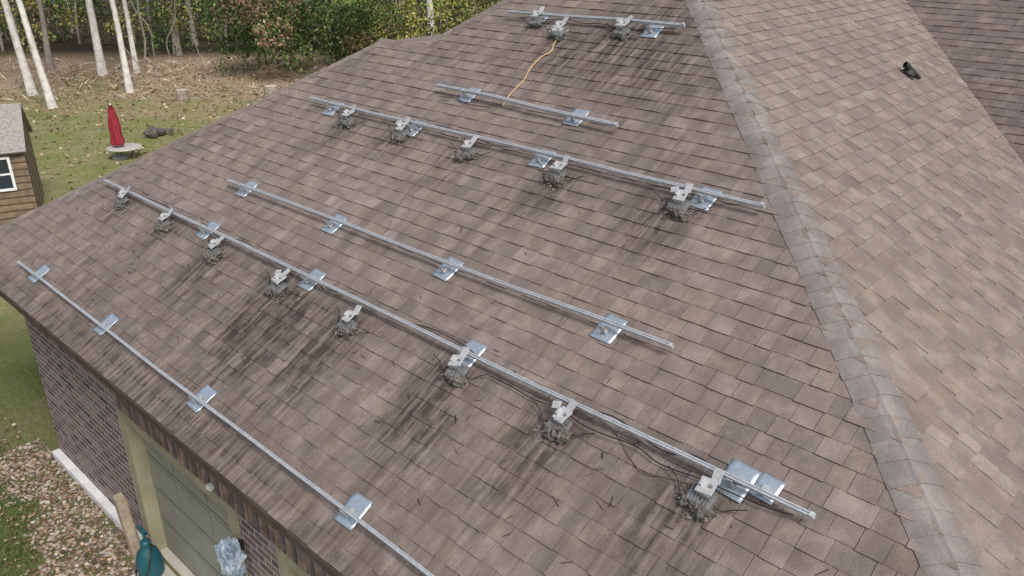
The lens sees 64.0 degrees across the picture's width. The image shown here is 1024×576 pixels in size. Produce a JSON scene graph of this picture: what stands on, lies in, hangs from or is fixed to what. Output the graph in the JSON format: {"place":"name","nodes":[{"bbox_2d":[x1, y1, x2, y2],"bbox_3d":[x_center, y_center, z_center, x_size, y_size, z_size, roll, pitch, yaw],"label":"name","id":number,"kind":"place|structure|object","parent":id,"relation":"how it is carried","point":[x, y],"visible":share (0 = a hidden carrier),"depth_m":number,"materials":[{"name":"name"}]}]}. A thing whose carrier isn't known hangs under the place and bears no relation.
{"place":"outdoors","nodes":[
{"label":"outdoors","id":0,"kind":"place"},
{"bbox_2d":[0,0,501,575],"bbox_3d":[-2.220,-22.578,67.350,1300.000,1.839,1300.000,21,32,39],"label":"ground","id":1,"kind":"structure","parent":0,"point":[24,406],"depth_m":35.94,"materials":[{"name":"plant"}]},
{"bbox_2d":[1,0,38,95],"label":"tree","id":2,"kind":"object","parent":1,"relation":"on","point":[30,86],"visible":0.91,"depth_m":39.70,"materials":[{"name":"white plant"}]},
{"bbox_2d":[0,103,43,225],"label":"garden shed","id":3,"kind":"structure","parent":1,"relation":"on","point":[21,191],"depth_m":23.18,"materials":[{"name":"wood"}]},
{"bbox_2d":[0,159,13,188],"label":"window glass","id":4,"kind":"structure","parent":3,"relation":"in","point":[6,182],"depth_m":22.92,"materials":[{"name":"grey"}]},
{"bbox_2d":[0,447,46,575],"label":"grass","id":5,"kind":"structure","parent":1,"relation":"on","point":[21,529],"depth_m":8.95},
{"bbox_2d":[16,0,57,108],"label":"tree","id":6,"kind":"object","parent":1,"relation":"on","point":[51,103],"visible":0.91,"depth_m":36.89,"materials":[{"name":"white plant"}]},
{"bbox_2d":[37,0,54,70],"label":"tree","id":7,"kind":"object","parent":1,"relation":"on","point":[48,57],"visible":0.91,"depth_m":46.53,"materials":[{"name":"grey plant"}]},
{"bbox_2d":[0,438,136,575],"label":"gravel bed","id":8,"kind":"object","parent":1,"relation":"on","point":[105,539],"visible":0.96,"depth_m":9.21,"materials":[{"name":"gravel"}]},
{"bbox_2d":[112,492,139,561],"bbox_3d":[-3.971,2.493,8.505,0.100,0.860,0.105,21,35,39],"label":"wooden post","id":9,"kind":"object","parent":8,"relation":"on","point":[121,504],"visible":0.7,"depth_m":8.43,"materials":[{"name":"brown wood"}]},
{"bbox_2d":[24,317,145,537],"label":"brick wall","id":10,"kind":"structure","parent":1,"relation":"on","point":[81,403],"depth_m":9.13,"materials":[{"name":"brick"}]},
{"bbox_2d":[116,407,166,549],"bbox_3d":[-3.801,1.981,8.504,0.159,1.793,0.202,21,32,39],"label":"garage door left trim","id":11,"kind":"structure","parent":10,"relation":"attached to","point":[137,457],"depth_m":8.43,"materials":[{"name":"beige paint"}]},
{"bbox_2d":[123,413,226,511],"bbox_3d":[-3.021,1.516,7.493,1.976,0.112,0.198,21,32,39],"label":"garage door left trim head","id":12,"kind":"object","parent":10,"relation":"attached to","point":[215,497],"visible":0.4,"depth_m":7.37},
{"bbox_2d":[85,0,107,75],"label":"tree","id":13,"kind":"object","parent":1,"relation":"on","point":[101,67],"visible":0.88,"depth_m":44.97,"materials":[{"name":"white plant"}]},
{"bbox_2d":[52,449,142,539],"bbox_3d":[-4.858,2.514,9.626,2.440,0.300,0.093,21,32,39],"label":"foundation strip","id":14,"kind":"object","parent":1,"relation":"on","point":[88,486],"visible":0.43,"depth_m":9.65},
{"bbox_2d":[108,104,128,159],"bbox_3d":[-14.298,-5.664,29.573,0.560,2.000,0.560,21,32,39],"label":"closed patio umbrella","id":15,"kind":"object","parent":1,"relation":"on","point":[116,135],"visible":0.98,"depth_m":29.47,"materials":[{"name":"red fabric"}]},
{"bbox_2d":[109,0,133,92],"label":"tree","id":16,"kind":"object","parent":1,"relation":"on","point":[128,84],"visible":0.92,"depth_m":40.48,"materials":[{"name":"white plant"}]},
{"bbox_2d":[106,143,141,159],"bbox_3d":[-14.122,-4.954,29.938,1.200,0.413,1.200,21,32,39],"label":"patio table","id":17,"kind":"object","parent":1,"relation":"on","point":[131,147],"visible":0.92,"depth_m":29.75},
{"bbox_2d":[122,0,140,72],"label":"tree","id":18,"kind":"object","parent":1,"relation":"on","point":[135,65],"visible":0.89,"depth_m":45.91,"materials":[{"name":"white plant"}]},
{"bbox_2d":[115,0,175,74],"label":"forest vine","id":19,"kind":"object","parent":1,"relation":"on","point":[152,41],"visible":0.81,"depth_m":45.42,"materials":[{"name":"grey plant"}]},
{"bbox_2d":[131,563,176,575],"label":"patio slab","id":20,"kind":"structure","parent":1,"relation":"on","point":[168,571],"depth_m":8.47,"materials":[{"name":"concrete"}]},
{"bbox_2d":[135,524,164,575],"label":"garden sprayer","id":21,"kind":"object","parent":20,"relation":"on","point":[149,560],"visible":1,"depth_m":8.29,"materials":[{"name":"teal plastic"}]},
{"bbox_2d":[143,126,173,138],"bbox_3d":[-14.153,-6.231,32.853,1.159,0.482,0.659,-8,26,-18],"label":"fire pit rubble","id":22,"kind":"object","parent":1,"relation":"on","point":[152,132],"visible":1,"depth_m":32.69,"materials":[{"name":"stone"}]},
{"bbox_2d":[0,64,329,575],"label":"fallen leaves","id":23,"kind":"object","parent":1,"relation":"on","point":[81,542],"visible":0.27,"depth_m":35.89,"materials":[{"name":"brown plant"}]},
{"bbox_2d":[0,54,336,102],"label":"brush litter","id":24,"kind":"object","parent":1,"relation":"on","point":[117,97],"visible":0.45,"depth_m":44.41,"materials":[{"name":"brown plant"}]},
{"bbox_2d":[166,0,182,55],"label":"tree","id":25,"kind":"object","parent":1,"relation":"on","point":[176,40],"visible":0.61,"depth_m":51.92,"materials":[{"name":"grey plant"}]},
{"bbox_2d":[160,547,194,575],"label":"concrete ledge","id":26,"kind":"object","parent":1,"relation":"on","point":[174,561],"depth_m":8.63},
{"bbox_2d":[144,439,230,575],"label":"garage door","id":27,"kind":"structure","parent":26,"relation":"on","point":[186,518],"depth_m":8.06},
{"bbox_2d":[145,440,172,471],"bbox_3d":[-3.473,1.565,8.033,0.553,0.300,0.007,21,32,39],"label":"garage door left panel","id":28,"kind":"structure","parent":27,"relation":"attached to","point":[159,456],"depth_m":8.05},
{"bbox_2d":[150,459,179,505],"bbox_3d":[-3.473,1.938,8.201,0.553,0.300,0.007,21,32,39],"label":"garage door left panel","id":29,"kind":"structure","parent":27,"relation":"attached to","point":[164,481],"depth_m":8.19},
{"bbox_2d":[157,491,186,538],"bbox_3d":[-3.473,2.312,8.370,0.553,0.300,0.007,21,32,39],"label":"garage door left panel","id":30,"kind":"structure","parent":27,"relation":"attached to","point":[171,514],"depth_m":8.35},
{"bbox_2d":[164,523,193,569],"bbox_3d":[-3.473,2.686,8.539,0.553,0.300,0.007,21,32,39],"label":"garage door left panel","id":31,"kind":"structure","parent":27,"relation":"attached to","point":[178,546],"depth_m":8.52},
{"bbox_2d":[176,467,206,501],"bbox_3d":[-2.998,1.749,7.625,0.553,0.300,0.007,21,32,39],"label":"garage door left panel","id":32,"kind":"structure","parent":27,"relation":"attached to","point":[193,486],"depth_m":7.65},
{"bbox_2d":[180,486,213,536],"bbox_3d":[-2.998,2.122,7.794,0.553,0.300,0.007,21,32,39],"label":"garage door left panel","id":33,"kind":"structure","parent":27,"relation":"attached to","point":[197,511],"depth_m":7.78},
{"bbox_2d":[187,520,219,570],"bbox_3d":[-2.998,2.496,7.963,0.553,0.300,0.007,21,32,39],"label":"garage door left panel","id":34,"kind":"structure","parent":27,"relation":"attached to","point":[202,544],"depth_m":7.95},
{"bbox_2d":[194,553,217,575],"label":"garage door left panel","id":35,"kind":"structure","parent":27,"relation":"attached to","point":[203,569],"depth_m":8.18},
{"bbox_2d":[210,497,228,521],"bbox_3d":[-2.522,1.932,7.218,0.553,0.300,0.007,21,32,39],"label":"garage door left panel","id":36,"kind":"structure","parent":27,"relation":"attached to","point":[220,510],"depth_m":7.33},
{"bbox_2d":[214,517,231,542],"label":"garage door left panel","id":37,"kind":"structure","parent":27,"relation":"attached to","point":[223,531],"depth_m":7.46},
{"bbox_2d":[176,88,189,100],"bbox_3d":[-15.865,-9.276,39.446,0.711,0.564,0.729,21,32,39],"label":"tree stump","id":38,"kind":"object","parent":1,"relation":"on","point":[182,93],"visible":0.97,"depth_m":39.25,"materials":[{"name":"wood"}]},
{"bbox_2d":[185,0,198,45],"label":"tree","id":39,"kind":"object","parent":1,"relation":"on","point":[191,16],"visible":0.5,"depth_m":56.00,"materials":[{"name":"grey plant"}]},
{"bbox_2d":[226,503,247,575],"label":"garage door left trim","id":40,"kind":"structure","parent":1,"relation":"on","point":[234,523],"depth_m":6.80,"materials":[{"name":"paint"}]},
{"bbox_2d":[0,0,476,63],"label":"forest thin trunks","id":41,"kind":"object","parent":1,"relation":"on","point":[71,26],"visible":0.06,"depth_m":56.34,"materials":[{"name":"grey plant"}]},
{"bbox_2d":[0,0,500,77],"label":"forest understorey","id":42,"kind":"object","parent":1,"relation":"on","point":[351,36],"visible":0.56,"depth_m":45.10,"materials":[{"name":"green plant"}]},
{"bbox_2d":[237,513,279,575],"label":"brick pier","id":43,"kind":"structure","parent":1,"relation":"on","point":[260,553],"depth_m":6.64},
{"bbox_2d":[214,535,246,575],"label":"plastic covered utility box","id":44,"kind":"object","parent":43,"relation":"attached to","point":[231,556],"visible":1,"depth_m":6.72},
{"bbox_2d":[263,84,277,97],"bbox_3d":[-11.706,-9.521,39.867,0.895,0.664,0.918,21,32,39],"label":"tree stump","id":45,"kind":"object","parent":1,"relation":"on","point":[270,89],"visible":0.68,"depth_m":39.58,"materials":[{"name":"wood"}]},
{"bbox_2d":[275,545,298,575],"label":"garage door right trim","id":46,"kind":"structure","parent":1,"relation":"on","point":[285,569],"depth_m":6.32,"materials":[{"name":"paint"}]},
{"bbox_2d":[426,0,434,34],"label":"tree","id":47,"kind":"object","parent":1,"relation":"on","point":[429,9],"visible":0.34,"depth_m":50.95,"materials":[{"name":"white plant"}]},
{"bbox_2d":[287,555,310,575],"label":"door frame","id":48,"kind":"object","parent":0,"point":[296,568],"visible":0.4,"depth_m":6.17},
{"bbox_2d":[398,34,441,43],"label":"roof slope back","id":49,"kind":"structure","parent":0,"point":[422,40],"depth_m":9.78,"materials":[{"name":"tile"}]},
{"bbox_2d":[0,44,957,575],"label":"roof slope front","id":50,"kind":"structure","parent":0,"point":[744,370],"depth_m":5.99,"materials":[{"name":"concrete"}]},
{"bbox_2d":[28,264,49,282],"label":"roof flashing","id":51,"kind":"object","parent":50,"relation":"on","point":[42,270],"visible":0.88,"depth_m":8.61,"materials":[{"name":"metal"}]},
{"bbox_2d":[93,313,118,335],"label":"roof flashing","id":52,"kind":"object","parent":50,"relation":"on","point":[110,320],"visible":0.91,"depth_m":7.55,"materials":[{"name":"metal"}]},
{"bbox_2d":[110,185,135,209],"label":"microinverter","id":53,"kind":"object","parent":50,"relation":"on","point":[121,200],"visible":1,"depth_m":8.98,"materials":[{"name":"metal"}]},
{"bbox_2d":[153,208,175,236],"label":"microinverter","id":54,"kind":"object","parent":50,"relation":"on","point":[162,226],"visible":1,"depth_m":8.33,"materials":[{"name":"metal"}]},
{"bbox_2d":[0,293,336,575],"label":"fascia front","id":55,"kind":"structure","parent":50,"relation":"attached to","point":[256,510],"depth_m":6.17,"materials":[{"name":"brown paint"}]},
{"bbox_2d":[0,290,342,575],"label":"drip edge","id":56,"kind":"object","parent":50,"relation":"attached to","point":[285,530],"visible":1,"depth_m":6.09,"materials":[{"name":"brown paint"}]},
{"bbox_2d":[0,38,386,230],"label":"hip cap row","id":57,"kind":"object","parent":50,"relation":"on","point":[200,130],"visible":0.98,"depth_m":9.62,"materials":[{"name":"concrete"}]},
{"bbox_2d":[186,384,217,412],"bbox_3d":[-2.442,0.834,6.386,0.176,0.093,0.216,23,62,40],"label":"roof flashing","id":58,"kind":"object","parent":50,"relation":"on","point":[206,393],"visible":0.88,"depth_m":6.41,"materials":[{"name":"metal"}]},
{"bbox_2d":[196,221,220,239],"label":"roof flashing","id":59,"kind":"object","parent":50,"relation":"on","point":[203,234],"visible":0.84,"depth_m":8.05,"materials":[{"name":"metal"}]},
{"bbox_2d":[202,235,229,264],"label":"microinverter","id":60,"kind":"object","parent":50,"relation":"on","point":[212,252],"visible":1,"depth_m":7.66,"materials":[{"name":"metal"}]},
{"bbox_2d":[17,260,433,575],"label":"mounting rail","id":61,"kind":"object","parent":50,"relation":"on","point":[340,506],"visible":1,"depth_m":5.78,"materials":[{"name":"metal"}]},
{"bbox_2d":[235,180,258,196],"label":"roof flashing","id":62,"kind":"object","parent":50,"relation":"on","point":[243,192],"visible":0.81,"depth_m":8.33,"materials":[{"name":"metal"}]},
{"bbox_2d":[263,268,298,302],"bbox_3d":[-2.008,-0.018,6.981,0.512,0.130,0.354,23,62,39],"label":"microinverter","id":63,"kind":"object","parent":50,"relation":"on","point":[277,286],"visible":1,"depth_m":6.97,"materials":[{"name":"metal"}]},
{"bbox_2d":[297,268,325,290],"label":"roof flashing","id":64,"kind":"object","parent":50,"relation":"on","point":[305,283],"visible":0.75,"depth_m":6.95,"materials":[{"name":"metal"}]},
{"bbox_2d":[321,101,343,114],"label":"roof flashing","id":65,"kind":"object","parent":50,"relation":"on","point":[330,110],"visible":0.88,"depth_m":8.85,"materials":[{"name":"metal"}]},
{"bbox_2d":[320,214,347,233],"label":"roof flashing","id":66,"kind":"object","parent":50,"relation":"on","point":[330,227],"visible":0.88,"depth_m":7.38,"materials":[{"name":"metal"}]},
{"bbox_2d":[335,105,363,131],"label":"microinverter","id":67,"kind":"object","parent":50,"relation":"on","point":[346,121],"visible":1,"depth_m":8.48,"materials":[{"name":"metal"}]},
{"bbox_2d":[334,305,368,338],"bbox_3d":[-1.272,0.260,6.358,0.300,0.131,0.512,-43,45,-17],"label":"microinverter","id":68,"kind":"object","parent":50,"relation":"on","point":[346,325],"visible":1,"depth_m":6.33,"materials":[{"name":"metal"}]},
{"bbox_2d":[333,492,372,530],"bbox_3d":[-1.021,1.383,5.169,0.176,0.093,0.216,19,59,38],"label":"roof flashing","id":69,"kind":"object","parent":50,"relation":"on","point":[357,504],"visible":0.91,"depth_m":5.19,"materials":[{"name":"metal"}]},
{"bbox_2d":[383,117,419,145],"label":"microinverter","id":70,"kind":"object","parent":50,"relation":"on","point":[398,135],"visible":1,"depth_m":7.95,"materials":[{"name":"metal"}]},
{"bbox_2d":[377,38,425,49],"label":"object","id":71,"kind":"object","parent":50,"relation":"on","point":[403,44],"visible":0.94,"depth_m":9.36,"materials":[{"name":"tile"}]},
{"bbox_2d":[406,120,426,136],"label":"roof flashing","id":72,"kind":"object","parent":50,"relation":"on","point":[412,129],"visible":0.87,"depth_m":8.00,"materials":[{"name":"metal"}]},
{"bbox_2d":[31,20,828,575],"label":"roof debris","id":73,"kind":"object","parent":50,"relation":"on","point":[443,384],"visible":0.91,"depth_m":5.64,"materials":[{"name":"brown plant"}]},
{"bbox_2d":[116,187,753,491],"bbox_3d":[-1.524,-0.025,6.798,8.081,0.060,0.089,21,32,39],"label":"trunk cable","id":74,"kind":"object","parent":50,"relation":"on","point":[474,353],"visible":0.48,"depth_m":5.81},
{"bbox_2d":[432,256,463,280],"bbox_3d":[-0.518,-0.181,6.428,0.176,0.092,0.216,26,63,40],"label":"roof flashing","id":75,"kind":"object","parent":50,"relation":"on","point":[444,272],"visible":0.92,"depth_m":6.44,"materials":[{"name":"metal"}]},
{"bbox_2d":[227,179,673,348],"bbox_3d":[-0.961,-0.374,6.781,5.359,0.036,0.042,21,60,38],"label":"mounting rail","id":76,"kind":"object","parent":50,"relation":"on","point":[551,301],"visible":1,"depth_m":6.18,"materials":[{"name":"metal"}]},
{"bbox_2d":[425,347,488,387],"bbox_3d":[-0.389,0.563,5.638,0.512,0.130,0.333,14,56,35],"label":"microinverter","id":77,"kind":"object","parent":50,"relation":"on","point":[455,373],"visible":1,"depth_m":5.62,"materials":[{"name":"metal"}]},
{"bbox_2d":[104,179,815,519],"bbox_3d":[-1.577,-0.046,6.766,8.497,0.037,0.037,21,61,39],"label":"mounting rail","id":78,"kind":"object","parent":50,"relation":"on","point":[739,481],"visible":1,"depth_m":5.34,"materials":[{"name":"metal"}]},
{"bbox_2d":[457,87,481,101],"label":"roof flashing","id":79,"kind":"object","parent":50,"relation":"on","point":[464,97],"visible":0.77,"depth_m":8.08,"materials":[{"name":"metal"}]},
{"bbox_2d":[450,134,490,162],"bbox_3d":[-0.402,-1.247,7.386,0.512,0.133,0.297,18,59,37],"label":"microinverter","id":80,"kind":"object","parent":50,"relation":"on","point":[466,152],"visible":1,"depth_m":7.36,"materials":[{"name":"metal"}]},
{"bbox_2d":[456,338,487,366],"bbox_3d":[-0.314,0.431,5.741,0.176,0.092,0.216,23,62,40],"label":"roof flashing","id":81,"kind":"object","parent":50,"relation":"on","point":[476,347],"visible":0.58,"depth_m":5.76,"materials":[{"name":"metal"}]},
{"bbox_2d":[325,98,727,200],"bbox_3d":[-0.191,-1.322,7.388,5.161,0.066,0.085,21,32,39],"label":"trunk cable","id":82,"kind":"object","parent":50,"relation":"on","point":[461,131],"visible":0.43,"depth_m":7.76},
{"bbox_2d":[501,30,568,106],"bbox_3d":[0.221,-2.172,8.049,0.076,0.606,1.092,18,30,35],"label":"yellow extension cord","id":83,"kind":"object","parent":50,"relation":"on","point":[529,70],"visible":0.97,"depth_m":8.03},
{"bbox_2d":[309,96,765,208],"bbox_3d":[-0.244,-1.333,7.357,5.454,0.038,0.038,21,60,39],"label":"mounting rail","id":84,"kind":"object","parent":50,"relation":"on","point":[761,205],"visible":0.99,"depth_m":6.79,"materials":[{"name":"metal"}]},
{"bbox_2d":[527,149,555,167],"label":"roof flashing","id":85,"kind":"object","parent":50,"relation":"on","point":[543,160],"visible":0.86,"depth_m":6.98,"materials":[{"name":"metal"}]},
{"bbox_2d":[535,154,583,191],"bbox_3d":[0.350,-0.939,6.720,0.512,0.141,0.339,23,62,39],"label":"microinverter","id":86,"kind":"object","parent":50,"relation":"on","point":[555,175],"visible":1,"depth_m":6.70,"materials":[{"name":"metal"}]},
{"bbox_2d":[533,398,595,445],"bbox_3d":[0.277,0.835,5.053,0.512,0.132,0.338,21,61,39],"label":"microinverter","id":87,"kind":"object","parent":50,"relation":"on","point":[558,425],"visible":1,"depth_m":5.03,"materials":[{"name":"metal"}]},
{"bbox_2d":[562,108,590,125],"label":"roof flashing","id":88,"kind":"object","parent":50,"relation":"on","point":[572,121],"visible":0.71,"depth_m":7.23,"materials":[{"name":"metal"}]},
{"bbox_2d":[436,83,618,127],"bbox_3d":[0.060,-1.710,7.572,2.309,0.039,0.041,23,62,40],"label":"mounting rail","id":89,"kind":"object","parent":88,"relation":"on","point":[542,108],"visible":1,"depth_m":7.45,"materials":[{"name":"metal"}]},
{"bbox_2d":[522,221,638,375],"bbox_3d":[0.491,0.044,5.782,0.070,0.746,1.353,19,31,36],"label":"wire strand","id":90,"kind":"object","parent":50,"relation":"on","point":[573,299],"visible":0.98,"depth_m":5.78},
{"bbox_2d":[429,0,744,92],"bbox_3d":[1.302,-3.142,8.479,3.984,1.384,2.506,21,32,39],"label":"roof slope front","id":91,"kind":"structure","parent":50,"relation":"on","point":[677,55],"depth_m":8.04,"materials":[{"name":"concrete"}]},
{"bbox_2d":[422,0,511,48],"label":"hip cap row","id":92,"kind":"object","parent":91,"relation":"on","point":[456,28],"visible":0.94,"depth_m":9.17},
{"bbox_2d":[519,6,557,30],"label":"microinverter","id":93,"kind":"object","parent":91,"relation":"on","point":[535,21],"visible":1,"depth_m":8.55,"materials":[{"name":"metal"}]},
{"bbox_2d":[543,16,579,43],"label":"microinverter","id":94,"kind":"object","parent":91,"relation":"on","point":[558,24],"visible":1,"depth_m":8.23,"materials":[{"name":"metal"}]},
{"bbox_2d":[507,10,685,27],"bbox_3d":[0.769,-2.693,8.172,2.180,0.038,0.037,19,59,38],"label":"mounting rail","id":95,"kind":"object","parent":91,"relation":"attached to","point":[661,23],"visible":0.97,"depth_m":8.09,"materials":[{"name":"metal"}]},
{"bbox_2d":[522,17,673,29],"bbox_3d":[0.798,-2.639,8.170,1.883,0.055,0.066,21,32,39],"label":"trunk cable","id":96,"kind":"object","parent":91,"relation":"on","point":[604,24],"visible":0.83,"depth_m":8.10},
{"bbox_2d":[606,15,643,40],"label":"microinverter","id":97,"kind":"object","parent":91,"relation":"on","point":[620,31],"visible":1,"depth_m":7.84,"materials":[{"name":"metal"}]},
{"bbox_2d":[639,25,664,37],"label":"roof flashing","id":98,"kind":"object","parent":91,"relation":"on","point":[651,32],"visible":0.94,"depth_m":7.74,"materials":[{"name":"metal"}]},
{"bbox_2d":[589,313,627,343],"bbox_3d":[0.633,0.242,5.464,0.176,0.093,0.216,23,62,40],"label":"roof flashing","id":99,"kind":"object","parent":50,"relation":"on","point":[605,332],"visible":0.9,"depth_m":5.47,"materials":[{"name":"metal"}]},
{"bbox_2d":[489,375,792,515],"bbox_3d":[0.630,0.889,4.857,2.157,0.059,0.056,21,32,38],"label":"trunk cable","id":100,"kind":"object","parent":50,"relation":"on","point":[645,452],"visible":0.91,"depth_m":4.74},
{"bbox_2d":[599,418,692,484],"bbox_3d":[0.705,0.953,4.790,0.108,0.104,0.850,-18,30,-35],"label":"wire strand","id":101,"kind":"object","parent":50,"relation":"on","point":[636,466],"visible":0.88,"depth_m":4.71},
{"bbox_2d":[653,183,712,221],"bbox_3d":[1.212,-0.617,5.997,0.512,0.130,0.334,21,60,38],"label":"microinverter","id":102,"kind":"object","parent":50,"relation":"on","point":[678,205],"visible":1,"depth_m":5.98,"materials":[{"name":"metal"}]},
{"bbox_2d":[690,186,722,210],"bbox_3d":[1.398,-0.687,5.987,0.176,0.092,0.216,24,62,40],"label":"roof flashing","id":103,"kind":"object","parent":50,"relation":"on","point":[700,201],"visible":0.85,"depth_m":5.99,"materials":[{"name":"metal"}]},
{"bbox_2d":[668,465,747,522],"bbox_3d":[1.011,1.120,4.424,0.512,0.137,0.335,24,62,40],"label":"microinverter","id":104,"kind":"object","parent":50,"relation":"on","point":[699,499],"visible":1,"depth_m":4.40,"materials":[{"name":"metal"}]},
{"bbox_2d":[715,458,760,502],"bbox_3d":[1.210,1.019,4.437,0.176,0.092,0.216,25,63,40],"label":"roof flashing","id":105,"kind":"object","parent":50,"relation":"on","point":[740,469],"visible":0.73,"depth_m":4.46,"materials":[{"name":"metal"}]},
{"bbox_2d":[748,472,785,504],"bbox_3d":[1.347,1.040,4.351,0.140,0.092,0.150,25,63,40],"label":"roof flashing","id":106,"kind":"object","parent":50,"relation":"on","point":[769,483],"visible":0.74,"depth_m":4.38,"materials":[{"name":"metal"}]},
{"bbox_2d":[704,0,1023,575],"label":"roof slope side","id":107,"kind":"structure","parent":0,"point":[913,189],"depth_m":6.25,"materials":[{"name":"concrete"}]},
{"bbox_2d":[685,0,984,575],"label":"hip cap row","id":108,"kind":"object","parent":107,"relation":"attached to","point":[861,380],"visible":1,"depth_m":4.82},
{"bbox_2d":[901,62,921,78],"bbox_3d":[4.109,-2.235,8.423,0.187,0.177,0.161,21,32,39],"label":"roof vent boot","id":109,"kind":"object","parent":107,"relation":"on","point":[910,71],"visible":1,"depth_m":8.40,"materials":[{"name":"black rubber"}]},
{"bbox_2d":[906,0,1023,162],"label":"roof slope wing","id":110,"kind":"structure","parent":107,"relation":"attached to","point":[980,43],"depth_m":9.27,"materials":[{"name":"brown"}]},
{"bbox_3d":[-0.827,1.984,5.458,8.300,0.694,0.200,21,32,39],"label":"brick header","id":111,"kind":"object","parent":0,"visible":0},
{"bbox_2d":[112,391,329,575],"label":"soldier course","id":112,"kind":"object","parent":111,"relation":"attached to","point":[249,517],"visible":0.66,"depth_m":6.73,"materials":[{"name":"brick"}]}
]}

